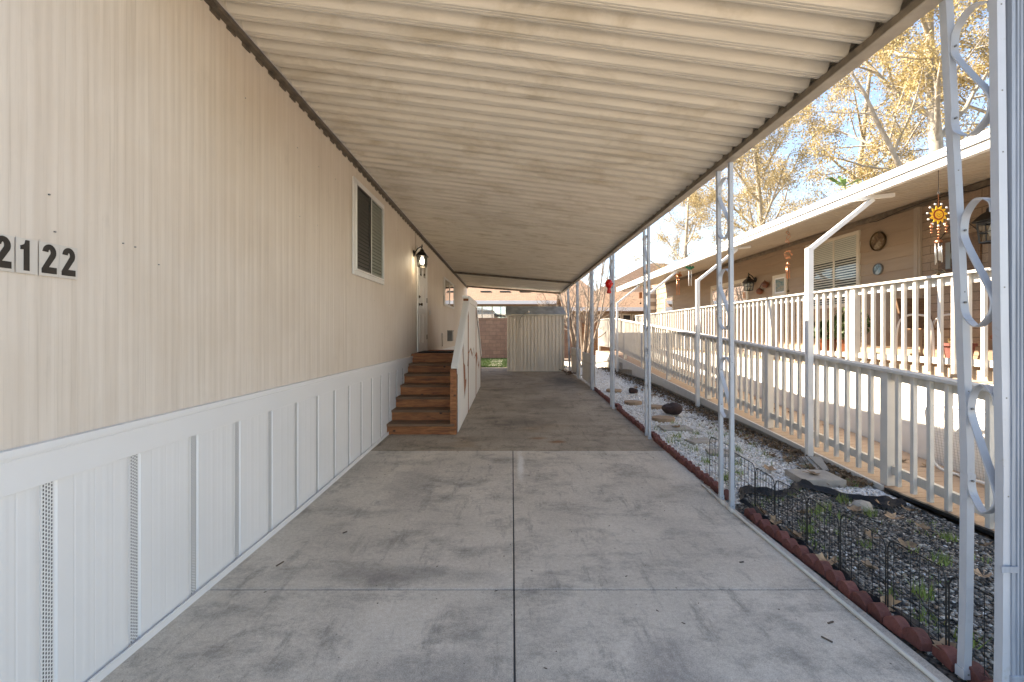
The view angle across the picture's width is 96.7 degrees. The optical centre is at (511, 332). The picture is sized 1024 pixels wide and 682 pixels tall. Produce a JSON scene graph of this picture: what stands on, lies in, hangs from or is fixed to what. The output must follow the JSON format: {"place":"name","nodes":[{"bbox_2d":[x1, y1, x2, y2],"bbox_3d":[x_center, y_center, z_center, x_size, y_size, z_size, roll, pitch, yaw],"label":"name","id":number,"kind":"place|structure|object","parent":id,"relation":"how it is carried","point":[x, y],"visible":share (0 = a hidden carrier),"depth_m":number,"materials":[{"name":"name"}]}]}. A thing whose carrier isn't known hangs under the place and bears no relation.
{"place":"outdoors","nodes":[
{"label":"outdoors","id":0,"kind":"place"},
{"bbox_2d":[100,590,513,681],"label":"driveway","id":1,"kind":"structure","parent":0,"point":[334,636],"depth_m":2.33,"materials":[{"name":"concrete"}]},
{"bbox_2d":[264,439,833,668],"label":"driveway specks","id":2,"kind":"object","parent":1,"relation":"on","point":[625,576],"visible":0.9,"depth_m":2.63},
{"bbox_2d":[210,451,512,589],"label":"driveway","id":3,"kind":"structure","parent":0,"point":[408,520],"depth_m":3.57,"materials":[{"name":"concrete"}]},
{"bbox_2d":[371,395,664,450],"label":"driveway","id":4,"kind":"structure","parent":0,"point":[549,422],"depth_m":7.01,"materials":[{"name":"concrete"}]},
{"bbox_2d":[387,296,481,434],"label":"wooden stairs","id":5,"kind":"structure","parent":4,"relation":"on","point":[439,391],"depth_m":7.56,"materials":[{"name":"brown wood"}]},
{"bbox_2d":[417,351,453,352],"bbox_3d":[-1.475,0.386,8.985,0.650,0.016,0.730,0,0,0],"label":"doormat","id":6,"kind":"object","parent":5,"relation":"on","point":[436,352],"visible":0.71,"depth_m":8.65,"materials":[{"name":"rubber"}]},
{"bbox_2d":[481,367,575,376],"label":"driveway","id":7,"kind":"structure","parent":0,"point":[494,372],"depth_m":15.13,"materials":[{"name":"concrete"}]},
{"bbox_2d":[506,306,566,370],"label":"storage shed","id":8,"kind":"structure","parent":7,"relation":"on","point":[535,338],"depth_m":16.00,"materials":[{"name":"paint"}]},
{"bbox_2d":[476,377,598,394],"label":"driveway","id":9,"kind":"structure","parent":0,"point":[532,386],"depth_m":11.70,"materials":[{"name":"concrete"}]},
{"bbox_2d":[513,451,835,589],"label":"driveway","id":10,"kind":"structure","parent":0,"point":[695,535],"depth_m":3.57,"materials":[{"name":"concrete"}]},
{"bbox_2d":[218,0,1023,681],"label":"carport","id":11,"kind":"object","parent":10,"relation":"on","point":[554,146],"visible":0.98,"depth_m":3.10,"materials":[{"name":"paint"}]},
{"bbox_2d":[605,256,613,293],"bbox_3d":[1.829,-1.120,8.550,0.171,0.782,0.177,0,0,0],"label":"hummingbird feeder","id":12,"kind":"object","parent":11,"relation":"hanging from","point":[609,283],"visible":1,"depth_m":8.51,"materials":[{"name":"red plastic"}]},
{"bbox_2d":[515,590,952,681],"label":"driveway","id":13,"kind":"structure","parent":0,"point":[637,636],"depth_m":2.33,"materials":[{"name":"concrete"}]},
{"bbox_2d":[564,361,913,506],"bbox_3d":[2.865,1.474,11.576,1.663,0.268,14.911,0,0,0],"label":"white gravel","id":14,"kind":"structure","parent":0,"point":[602,377],"depth_m":6.20,"materials":[{"name":"gravel"}]},
{"bbox_2d":[571,347,580,375],"bbox_3d":[2.055,0.921,14.775,0.040,0.823,2.050,0,0,0],"label":"fence","id":15,"kind":"object","parent":14,"relation":"on","point":[573,360],"visible":0.81,"depth_m":14.93,"materials":[{"name":"paint"}]},
{"bbox_2d":[535,252,636,360],"bbox_3d":[3.221,-1.936,21.615,5.142,6.657,4.811,0,0,11],"label":"bare tree","id":16,"kind":"object","parent":14,"relation":"on","point":[596,311],"visible":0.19,"depth_m":21.52,"materials":[{"name":"plant"}]},
{"bbox_2d":[537,247,636,366],"bbox_3d":[2.675,-1.274,17.992,3.849,5.326,4.113,0,0,36],"label":"bare tree","id":17,"kind":"object","parent":14,"relation":"on","point":[571,327],"visible":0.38,"depth_m":17.85,"materials":[{"name":"plant"}]},
{"bbox_2d":[582,352,595,386],"bbox_3d":[2.055,0.964,12.275,0.040,0.788,2.050,0,0,0],"label":"fence","id":18,"kind":"object","parent":14,"relation":"on","point":[585,366],"visible":0.86,"depth_m":12.36,"materials":[{"name":"paint"}]},
{"bbox_2d":[624,400,641,405],"bbox_3d":[2.480,1.444,9.320,0.360,0.070,0.340,0,0,0],"label":"stepping stone","id":19,"kind":"object","parent":14,"relation":"on","point":[632,402],"visible":0.91,"depth_m":9.22,"materials":[{"name":"stone"}]},
{"bbox_2d":[652,415,674,422],"bbox_3d":[2.590,1.484,7.790,0.380,0.070,0.340,0,0,0],"label":"stepping stone","id":20,"kind":"object","parent":14,"relation":"on","point":[661,418],"visible":0.96,"depth_m":7.69,"materials":[{"name":"stone"}]},
{"bbox_2d":[662,402,682,414],"bbox_3d":[2.878,1.365,8.151,0.370,0.197,0.340,0,0,0],"label":"lava rock","id":21,"kind":"object","parent":14,"relation":"on","point":[673,408],"visible":1,"depth_m":8.05,"materials":[{"name":"stone"}]},
{"bbox_2d":[657,425,692,431],"bbox_3d":[2.570,1.513,7.180,0.460,0.040,0.320,0,0,0],"label":"stepping stone","id":22,"kind":"object","parent":14,"relation":"on","point":[665,428],"visible":0.98,"depth_m":7.07,"materials":[{"name":"stone"}]},
{"bbox_2d":[684,437,715,444],"bbox_3d":[2.640,1.529,6.390,0.360,0.040,0.220,0,0,-17],"label":"stepping stone","id":23,"kind":"object","parent":14,"relation":"on","point":[704,440],"visible":0.95,"depth_m":6.34,"materials":[{"name":"stone"}]},
{"bbox_2d":[704,477,713,485],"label":"edging brick","id":24,"kind":"object","parent":14,"relation":"on","point":[707,480],"visible":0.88,"depth_m":4.65,"materials":[{"name":"brick"}]},
{"bbox_2d":[596,372,834,472],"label":"twigs","id":25,"kind":"object","parent":14,"relation":"on","point":[741,430],"visible":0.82,"depth_m":6.29,"materials":[{"name":"wood"}]},
{"bbox_2d":[705,448,739,457],"bbox_3d":[2.680,1.537,5.800,0.360,0.045,0.240,0,0,11],"label":"stepping stone","id":26,"kind":"object","parent":14,"relation":"on","point":[726,453],"visible":0.65,"depth_m":5.73,"materials":[{"name":"stone"}]},
{"bbox_2d":[596,367,873,487],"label":"leaf litter","id":27,"kind":"object","parent":14,"relation":"on","point":[845,475],"visible":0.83,"depth_m":6.53,"materials":[{"name":"plant"}]},
{"bbox_2d":[797,456,828,470],"bbox_3d":[3.486,1.515,5.291,0.218,0.110,0.562,0,0,22],"label":"slate stack","id":28,"kind":"object","parent":14,"relation":"on","point":[814,461],"visible":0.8,"depth_m":5.26,"materials":[{"name":"stone"}]},
{"bbox_2d":[785,469,845,487],"bbox_3d":[3.190,1.539,4.800,0.420,0.080,0.360,0,0,3],"label":"stepping stone","id":29,"kind":"object","parent":14,"relation":"on","point":[824,478],"visible":0.84,"depth_m":4.71,"materials":[{"name":"stone"}]},
{"bbox_2d":[738,479,906,507],"bbox_3d":[2.904,1.524,4.390,1.468,0.086,0.537,0,0,10],"label":"landscape fabric","id":30,"kind":"object","parent":14,"relation":"on","point":[883,500],"visible":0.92,"depth_m":4.37,"materials":[{"name":"fabric"}]},
{"bbox_2d":[750,513,761,525],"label":"edging brick","id":31,"kind":"object","parent":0,"point":[755,518],"visible":0.85,"depth_m":3.74,"materials":[{"name":"ceramic"}]},
{"bbox_2d":[758,519,770,531],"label":"edging brick","id":32,"kind":"object","parent":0,"point":[763,524],"visible":0.85,"depth_m":3.63,"materials":[{"name":"ceramic"}]},
{"bbox_2d":[564,358,994,539],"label":"ground","id":33,"kind":"structure","parent":0,"point":[940,515],"depth_m":4.14,"materials":[{"name":"soil"}]},
{"bbox_2d":[0,0,467,681],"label":"mobile home","id":34,"kind":"object","parent":33,"relation":"on","point":[228,306],"visible":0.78,"depth_m":2.46,"materials":[{"name":"beige metal"}]},
{"bbox_2d":[352,176,383,284],"bbox_3d":[-1.843,-1.250,5.920,0.043,1.140,1.240,0,0,0],"label":"window","id":35,"kind":"structure","parent":34,"relation":"in","point":[367,211],"depth_m":5.77,"materials":[{"name":"white paint"}]},
{"bbox_2d":[413,245,428,267],"bbox_3d":[-1.718,-1.439,8.550,0.265,0.432,0.208,0,0,0],"label":"wall lantern","id":36,"kind":"object","parent":34,"relation":"attached to","point":[421,254],"depth_m":8.51,"materials":[{"name":"black metal"}]},
{"bbox_2d":[419,250,426,350],"bbox_3d":[-1.804,-0.630,9.323,0.088,2.000,0.867,0,0,0],"label":"door","id":37,"kind":"structure","parent":34,"relation":"in","point":[422,271],"depth_m":9.31,"materials":[{"name":"white wood"}]},
{"bbox_2d":[444,277,454,308],"bbox_3d":[-1.808,-1.105,13.200,0.038,0.770,2.000,0,0,0],"label":"window","id":38,"kind":"structure","parent":34,"relation":"in","point":[449,288],"depth_m":13.15,"materials":[{"name":"glass"}]},
{"bbox_2d":[467,280,589,317],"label":"back house","id":39,"kind":"structure","parent":33,"relation":"on","point":[492,303],"depth_m":31.99,"materials":[{"name":"beige paint"}]},
{"bbox_2d":[477,306,506,317],"bbox_3d":[-1.600,-1.190,31.935,2.500,1.320,0.110,0,0,0],"label":"window","id":40,"kind":"structure","parent":39,"relation":"in","point":[483,311],"depth_m":31.90,"materials":[{"name":"glass"}]},
{"bbox_2d":[582,322,615,354],"bbox_3d":[8.875,0.370,24.990,10.250,2.000,0.080,0,0,0],"label":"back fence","id":41,"kind":"object","parent":33,"relation":"on","point":[596,344],"visible":0.02,"depth_m":25.00,"materials":[{"name":"wood"}]},
{"bbox_2d":[556,292,643,339],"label":"cottage","id":42,"kind":"structure","parent":33,"relation":"on","point":[636,306],"depth_m":28.20,"materials":[{"name":"beige paint"}]},
{"bbox_2d":[595,263,666,291],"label":"gabled house","id":43,"kind":"structure","parent":33,"relation":"on","point":[635,274],"depth_m":34.15,"materials":[{"name":"beige paint"}]},
{"bbox_2d":[623,184,737,269],"bbox_3d":[9.636,-4.373,25.678,6.356,11.905,5.752,0,0,18],"label":"sycamore tree","id":44,"kind":"object","parent":33,"relation":"on","point":[686,227],"visible":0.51,"depth_m":25.60,"materials":[{"name":"yellow plant"}]},
{"bbox_2d":[673,103,840,236],"bbox_3d":[12.228,-5.858,22.351,7.190,14.881,7.945,0,0,-34],"label":"sycamore tree","id":45,"kind":"object","parent":33,"relation":"on","point":[758,184],"visible":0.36,"depth_m":21.54,"materials":[{"name":"yellow plant"}]},
{"bbox_2d":[699,96,836,244],"bbox_3d":[16.422,-8.458,29.703,10.725,20.089,9.707,0,0,21],"label":"sycamore tree","id":46,"kind":"object","parent":33,"relation":"on","point":[741,213],"visible":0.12,"depth_m":28.11,"materials":[{"name":"yellow plant"}]},
{"bbox_2d":[596,351,994,536],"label":"access ramp","id":47,"kind":"structure","parent":33,"relation":"on","point":[629,365],"depth_m":6.05,"materials":[{"name":"paint"}]},
{"bbox_2d":[598,318,994,528],"bbox_3d":[4.293,0.541,11.203,1.115,2.183,17.395,0,0,0],"label":"ramp railing","id":48,"kind":"object","parent":47,"relation":"on","point":[888,463],"visible":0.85,"depth_m":5.28,"materials":[{"name":"paint"}]},
{"bbox_2d":[925,403,994,484],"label":"gate panel","id":49,"kind":"structure","parent":47,"relation":"on","point":[941,467],"depth_m":4.82,"materials":[{"name":"white paint"}]},
{"bbox_2d":[616,128,992,455],"bbox_3d":[7.848,-0.670,11.250,8.504,4.520,18.700,0,0,0],"label":"neighbour home","id":50,"kind":"object","parent":33,"relation":"on","point":[828,246],"visible":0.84,"depth_m":7.57,"materials":[{"name":"beige"}]},
{"bbox_2d":[665,296,673,317],"bbox_3d":[6.285,-0.880,18.225,0.030,1.100,0.950,0,0,0],"label":"window","id":51,"kind":"structure","parent":50,"relation":"in","point":[669,306],"depth_m":18.15,"materials":[{"name":"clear glass"}]},
{"bbox_2d":[711,278,748,341],"bbox_3d":[6.280,-0.550,13.225,0.040,1.800,2.250,0,0,0],"label":"patio door","id":52,"kind":"structure","parent":50,"relation":"in","point":[739,293],"depth_m":12.71,"materials":[{"name":"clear glass"}]},
{"bbox_2d":[742,273,756,290],"bbox_3d":[6.140,-1.308,11.750,0.288,0.470,0.226,0,0,0],"label":"wall lantern","id":53,"kind":"object","parent":50,"relation":"attached to","point":[748,280],"depth_m":11.71,"materials":[{"name":"black metal"}]},
{"bbox_2d":[756,280,768,294],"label":"ceramic gourds","id":54,"kind":"object","parent":50,"relation":"attached to","point":[764,284],"visible":1,"depth_m":11.32,"materials":[{"name":"ceramic"}]},
{"bbox_2d":[772,273,786,296],"bbox_3d":[6.267,-1.100,10.655,0.034,0.500,0.550,0,0,0],"label":"framed picture","id":55,"kind":"object","parent":50,"relation":"attached to","point":[779,285],"visible":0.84,"depth_m":10.67},
{"bbox_2d":[784,231,791,291],"bbox_3d":[4.458,-1.183,7.351,0.108,1.075,0.126,0,0,-36],"label":"copper spiral chime","id":56,"kind":"object","parent":50,"relation":"hanging from","point":[787,263],"visible":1,"depth_m":7.33,"materials":[{"name":"orange metal"}]},
{"bbox_2d":[805,230,860,308],"bbox_3d":[6.282,-1.165,8.970,0.036,1.370,1.500,0,0,0],"label":"window","id":57,"kind":"structure","parent":50,"relation":"in","point":[836,260],"depth_m":8.77,"materials":[{"name":"white glass"}]},
{"bbox_2d":[825,176,860,189],"bbox_3d":[4.306,-1.923,5.898,0.478,0.226,0.155,0,0,8],"label":"gutter seedling","id":58,"kind":"object","parent":50,"relation":"on","point":[842,182],"visible":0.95,"depth_m":5.89,"materials":[{"name":"green plant"}]},
{"bbox_2d":[869,231,885,250],"bbox_3d":[6.266,-1.560,7.800,0.032,0.330,0.330,0,0,0],"label":"wall plaque","id":59,"kind":"object","parent":50,"relation":"attached to","point":[877,242],"depth_m":7.78,"materials":[{"name":"paint"}]},
{"bbox_2d":[872,263,882,274],"bbox_3d":[6.266,-1.080,7.800,0.032,0.200,0.200,0,0,0],"label":"wall plate","id":60,"kind":"object","parent":50,"relation":"attached to","point":[877,269],"depth_m":7.79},
{"bbox_2d":[926,170,949,275],"bbox_3d":[4.460,-1.151,4.760,0.248,1.118,0.070,0,0,0],"label":"sun wind chime","id":61,"kind":"object","parent":50,"relation":"hanging from","point":[937,214],"visible":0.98,"depth_m":4.76,"materials":[{"name":"yellow metal"}]},
{"bbox_2d":[939,223,981,272],"bbox_3d":[6.277,-1.218,6.400,0.045,0.876,0.600,0,0,0],"label":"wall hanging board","id":62,"kind":"object","parent":50,"relation":"hanging from","point":[946,264],"depth_m":6.49,"materials":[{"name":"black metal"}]},
{"bbox_2d":[971,207,990,243],"bbox_3d":[6.091,-1.422,5.720,0.357,0.583,0.281,0,0,0],"label":"wall lantern","id":63,"kind":"object","parent":50,"relation":"attached to","point":[984,218],"depth_m":5.75,"materials":[{"name":"black metal"}]},
{"bbox_2d":[661,344,994,481],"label":"neighbour deck","id":64,"kind":"structure","parent":33,"relation":"on","point":[938,399],"depth_m":6.05,"materials":[{"name":"paint"}]},
{"bbox_2d":[635,267,992,376],"bbox_3d":[4.900,-0.130,10.200,0.140,1.200,15.490,0,0,0],"label":"deck railing","id":65,"kind":"object","parent":64,"relation":"on","point":[852,295],"visible":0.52,"depth_m":6.46,"materials":[{"name":"paint"}]},
{"bbox_2d":[814,319,844,350],"bbox_3d":[5.560,0.065,8.002,0.564,0.610,0.550,0,0,0],"label":"potted plant","id":66,"kind":"object","parent":64,"relation":"on","point":[828,338],"visible":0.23,"depth_m":7.91,"materials":[{"name":"green plant"}]},
{"bbox_2d":[829,307,870,351],"bbox_3d":[5.449,-0.032,7.354,0.548,0.804,0.562,0,0,0],"label":"potted plant","id":67,"kind":"object","parent":64,"relation":"on","point":[843,329],"visible":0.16,"depth_m":7.31,"materials":[{"name":"green plant"}]},
{"bbox_2d":[773,24,984,211],"bbox_3d":[17.738,-6.972,22.892,8.269,17.113,9.136,0,0,31],"label":"sycamore tree","id":68,"kind":"object","parent":33,"relation":"on","point":[862,127],"visible":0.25,"depth_m":22.09,"materials":[{"name":"yellow plant"}]},
{"bbox_2d":[785,0,988,194],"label":"sycamore tree","id":69,"kind":"object","parent":33,"relation":"on","point":[930,74],"visible":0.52,"depth_m":16.41,"materials":[{"name":"yellow plant"}]},
{"bbox_2d":[857,0,989,167],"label":"sycamore tree","id":70,"kind":"object","parent":33,"relation":"on","point":[874,149],"visible":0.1,"depth_m":18.01,"materials":[{"name":"yellow plant"}]},
{"bbox_2d":[583,0,989,288],"label":"sky","id":71,"kind":"structure","parent":0,"point":[635,244],"materials":[{"name":"white"}]},
{"bbox_2d":[782,538,797,553],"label":"edging brick","id":72,"kind":"object","parent":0,"point":[788,544],"visible":0.88,"depth_m":3.29,"materials":[{"name":"ceramic"}]},
{"bbox_2d":[735,488,994,681],"bbox_3d":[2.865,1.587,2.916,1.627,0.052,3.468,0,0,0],"label":"grey gravel","id":73,"kind":"structure","parent":0,"point":[903,605],"depth_m":3.28,"materials":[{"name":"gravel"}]},
{"bbox_2d":[744,508,755,518],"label":"edging brick","id":74,"kind":"object","parent":73,"relation":"on","point":[748,512],"visible":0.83,"depth_m":3.87,"materials":[{"name":"brick"}]},
{"bbox_2d":[765,525,779,538],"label":"edging brick","id":75,"kind":"object","parent":73,"relation":"on","point":[770,530],"visible":0.86,"depth_m":3.52,"materials":[{"name":"ceramic"}]},
{"bbox_2d":[769,515,781,524],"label":"fallen leaf","id":76,"kind":"object","parent":73,"relation":"on","point":[772,519],"visible":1,"depth_m":3.69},
{"bbox_2d":[775,530,789,542],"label":"edging brick","id":77,"kind":"object","parent":73,"relation":"on","point":[780,535],"visible":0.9,"depth_m":3.41,"materials":[{"name":"ceramic"}]},
{"bbox_2d":[596,386,991,649],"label":"weeds","id":78,"kind":"object","parent":73,"relation":"on","point":[946,563],"visible":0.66,"depth_m":3.54,"materials":[{"name":"plant"}]},
{"bbox_2d":[601,387,993,651],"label":"gravel litter","id":79,"kind":"object","parent":73,"relation":"on","point":[843,512],"visible":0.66,"depth_m":3.64,"materials":[{"name":"gravel"}]},
{"bbox_2d":[792,545,809,560],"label":"edging brick","id":80,"kind":"object","parent":73,"relation":"on","point":[799,551],"visible":0.89,"depth_m":3.18,"materials":[{"name":"ceramic"}]},
{"bbox_2d":[801,553,818,569],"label":"edging brick","id":81,"kind":"object","parent":73,"relation":"on","point":[809,560],"visible":0.84,"depth_m":3.07,"materials":[{"name":"ceramic"}]},
{"bbox_2d":[814,560,832,576],"bbox_3d":[2.040,1.538,2.979,0.060,0.080,0.111,3,-5,2],"label":"edging brick","id":82,"kind":"object","parent":73,"relation":"on","point":[821,567],"visible":0.88,"depth_m":2.96,"materials":[{"name":"ceramic"}]},
{"bbox_2d":[815,552,836,564],"bbox_3d":[2.114,1.517,3.059,0.127,0.025,0.152,4,12,41],"label":"fallen leaf","id":83,"kind":"object","parent":73,"relation":"on","point":[820,556],"visible":0.8,"depth_m":3.06,"materials":[{"name":"plant"}]},
{"bbox_2d":[826,569,845,586],"bbox_3d":[2.039,1.540,2.866,0.060,0.080,0.111,5,-4,7],"label":"edging brick","id":84,"kind":"object","parent":73,"relation":"on","point":[834,577],"visible":0.89,"depth_m":2.84,"materials":[{"name":"ceramic"}]},
{"bbox_2d":[838,580,858,599],"bbox_3d":[2.033,1.544,2.748,0.060,0.080,0.111,0,3,3],"label":"edging brick","id":85,"kind":"object","parent":73,"relation":"on","point":[846,588],"visible":0.86,"depth_m":2.73,"materials":[{"name":"ceramic"}]},
{"bbox_2d":[709,437,993,679],"bbox_3d":[2.150,1.360,3.189,0.076,0.460,3.569,0,0,1],"label":"wire border fence","id":86,"kind":"object","parent":73,"relation":"on","point":[886,580],"visible":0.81,"depth_m":2.67,"materials":[{"name":"metal"}]},
{"bbox_2d":[846,505,863,512],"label":"fallen leaf","id":87,"kind":"object","parent":73,"relation":"on","point":[855,508],"visible":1,"depth_m":3.96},
{"bbox_2d":[850,500,872,511],"bbox_3d":[3.095,1.524,4.032,0.157,0.079,0.151,0,0,-43],"label":"pale stone","id":88,"kind":"object","parent":73,"relation":"on","point":[861,503],"visible":0.79,"depth_m":3.99,"materials":[{"name":"stone"}]},
{"bbox_2d":[850,591,872,611],"bbox_3d":[2.027,1.545,2.636,0.060,0.080,0.111,-6,1,-2],"label":"edging brick","id":89,"kind":"object","parent":73,"relation":"on","point":[862,600],"visible":0.89,"depth_m":2.62,"materials":[{"name":"ceramic"}]},
{"bbox_2d":[740,499,992,678],"bbox_3d":[2.150,1.566,2.775,0.100,0.032,2.950,0,0,0],"label":"landscape fabric","id":90,"kind":"object","parent":73,"relation":"on","point":[834,565],"visible":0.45,"depth_m":2.92,"materials":[{"name":"fabric"}]},
{"bbox_2d":[855,560,879,569],"bbox_3d":[2.349,1.530,3.012,0.136,0.037,0.119,17,-2,29],"label":"fallen leaf","id":91,"kind":"object","parent":73,"relation":"on","point":[867,563],"visible":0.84,"depth_m":3.02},
{"bbox_2d":[804,493,952,549],"bbox_3d":[2.775,1.445,3.550,0.004,0.074,1.006,0,0,-27],"label":"loose wire","id":92,"kind":"object","parent":73,"relation":"on","point":[883,524],"visible":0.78,"depth_m":3.44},
{"bbox_2d":[867,602,890,623],"bbox_3d":[2.038,1.544,2.525,0.060,0.080,0.111,-4,-2,5],"label":"edging brick","id":93,"kind":"object","parent":73,"relation":"on","point":[879,611],"visible":0.94,"depth_m":2.50,"materials":[{"name":"brick"}]},
{"bbox_2d":[880,594,900,610],"bbox_3d":[2.112,1.517,2.533,0.115,0.037,0.135,-37,12,-28],"label":"fallen leaf","id":94,"kind":"object","parent":73,"relation":"on","point":[882,598],"visible":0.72,"depth_m":2.55,"materials":[{"name":"plant"}]},
{"bbox_2d":[885,512,903,518],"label":"fallen leaf","id":95,"kind":"object","parent":73,"relation":"on","point":[890,515],"visible":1,"depth_m":3.81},
{"bbox_2d":[883,615,909,638],"bbox_3d":[2.041,1.546,2.408,0.060,0.080,0.111,2,4,-6],"label":"edging brick","id":96,"kind":"object","parent":73,"relation":"on","point":[896,624],"visible":0.88,"depth_m":2.39,"materials":[{"name":"brick"}]},
{"bbox_2d":[897,537,917,547],"bbox_3d":[2.854,1.531,3.283,0.127,0.040,0.149,6,9,22],"label":"fallen leaf","id":97,"kind":"object","parent":73,"relation":"on","point":[910,543],"visible":0.9,"depth_m":3.31,"materials":[{"name":"plant"}]},
{"bbox_2d":[902,627,932,651],"bbox_3d":[2.047,1.538,2.300,0.060,0.080,0.111,5,-2,0],"label":"edging brick","id":98,"kind":"object","parent":73,"relation":"on","point":[918,638],"visible":0.98,"depth_m":2.27,"materials":[{"name":"brick"}]},
{"bbox_2d":[915,522,935,531],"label":"fallen leaf","id":99,"kind":"object","parent":73,"relation":"on","point":[923,526],"visible":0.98,"depth_m":3.62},
{"bbox_2d":[932,645,956,671],"bbox_3d":[2.091,1.548,2.183,0.060,0.080,0.111,-3,4,4],"label":"edging brick","id":100,"kind":"object","parent":73,"relation":"on","point":[946,655],"visible":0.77,"depth_m":2.17,"materials":[{"name":"brick"}]},
{"bbox_2d":[932,637,956,649],"bbox_3d":[2.089,1.519,2.188,0.107,0.033,0.122,-13,3,7],"label":"fallen leaf","id":101,"kind":"object","parent":100,"relation":"on","point":[941,641],"visible":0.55,"depth_m":2.23,"materials":[{"name":"plant"}]},
{"bbox_2d":[956,661,990,681],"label":"edging brick","id":102,"kind":"object","parent":73,"relation":"on","point":[976,669],"visible":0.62,"depth_m":2.04,"materials":[{"name":"brick"}]},
{"bbox_2d":[974,568,992,577],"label":"fallen leaf","id":103,"kind":"object","parent":73,"relation":"on","point":[977,571],"visible":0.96,"depth_m":2.90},
{"bbox_2d":[896,298,972,358],"bbox_3d":[5.599,-0.055,6.087,0.507,0.851,0.641,0,0,0],"label":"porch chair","id":104,"kind":"object","parent":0,"point":[910,313],"visible":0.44,"depth_m":6.31,"materials":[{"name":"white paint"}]},
{"bbox_2d":[944,338,977,357],"bbox_3d":[5.350,0.189,5.450,0.324,0.362,0.319,0,0,0],"label":"flower pot","id":105,"kind":"object","parent":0,"point":[947,349],"visible":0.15,"depth_m":5.44,"materials":[{"name":"ceramic"}]},
{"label":"driveway","id":106,"kind":"structure","parent":0,"visible":0},
{"bbox_2d":[513,470,515,681],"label":"driveway joint","id":107,"kind":"object","parent":106,"relation":"on","point":[514,663],"visible":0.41,"depth_m":2.65,"materials":[{"name":"concrete"}]},
{"bbox_2d":[701,484,940,681],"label":"curb","id":108,"kind":"object","parent":106,"relation":"on","point":[925,671],"visible":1,"depth_m":2.64,"materials":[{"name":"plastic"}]},
{"label":"lawn ground","id":109,"kind":"structure","parent":0,"visible":0},
{"bbox_2d":[481,357,567,367],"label":"lawn grass","id":110,"kind":"structure","parent":109,"relation":"on","point":[486,362],"depth_m":20.29,"materials":[{"name":"plant"}]},
{"bbox_2d":[478,318,581,357],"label":"block wall","id":111,"kind":"structure","parent":109,"relation":"on","point":[493,335],"depth_m":24.00,"materials":[{"name":"brick"}]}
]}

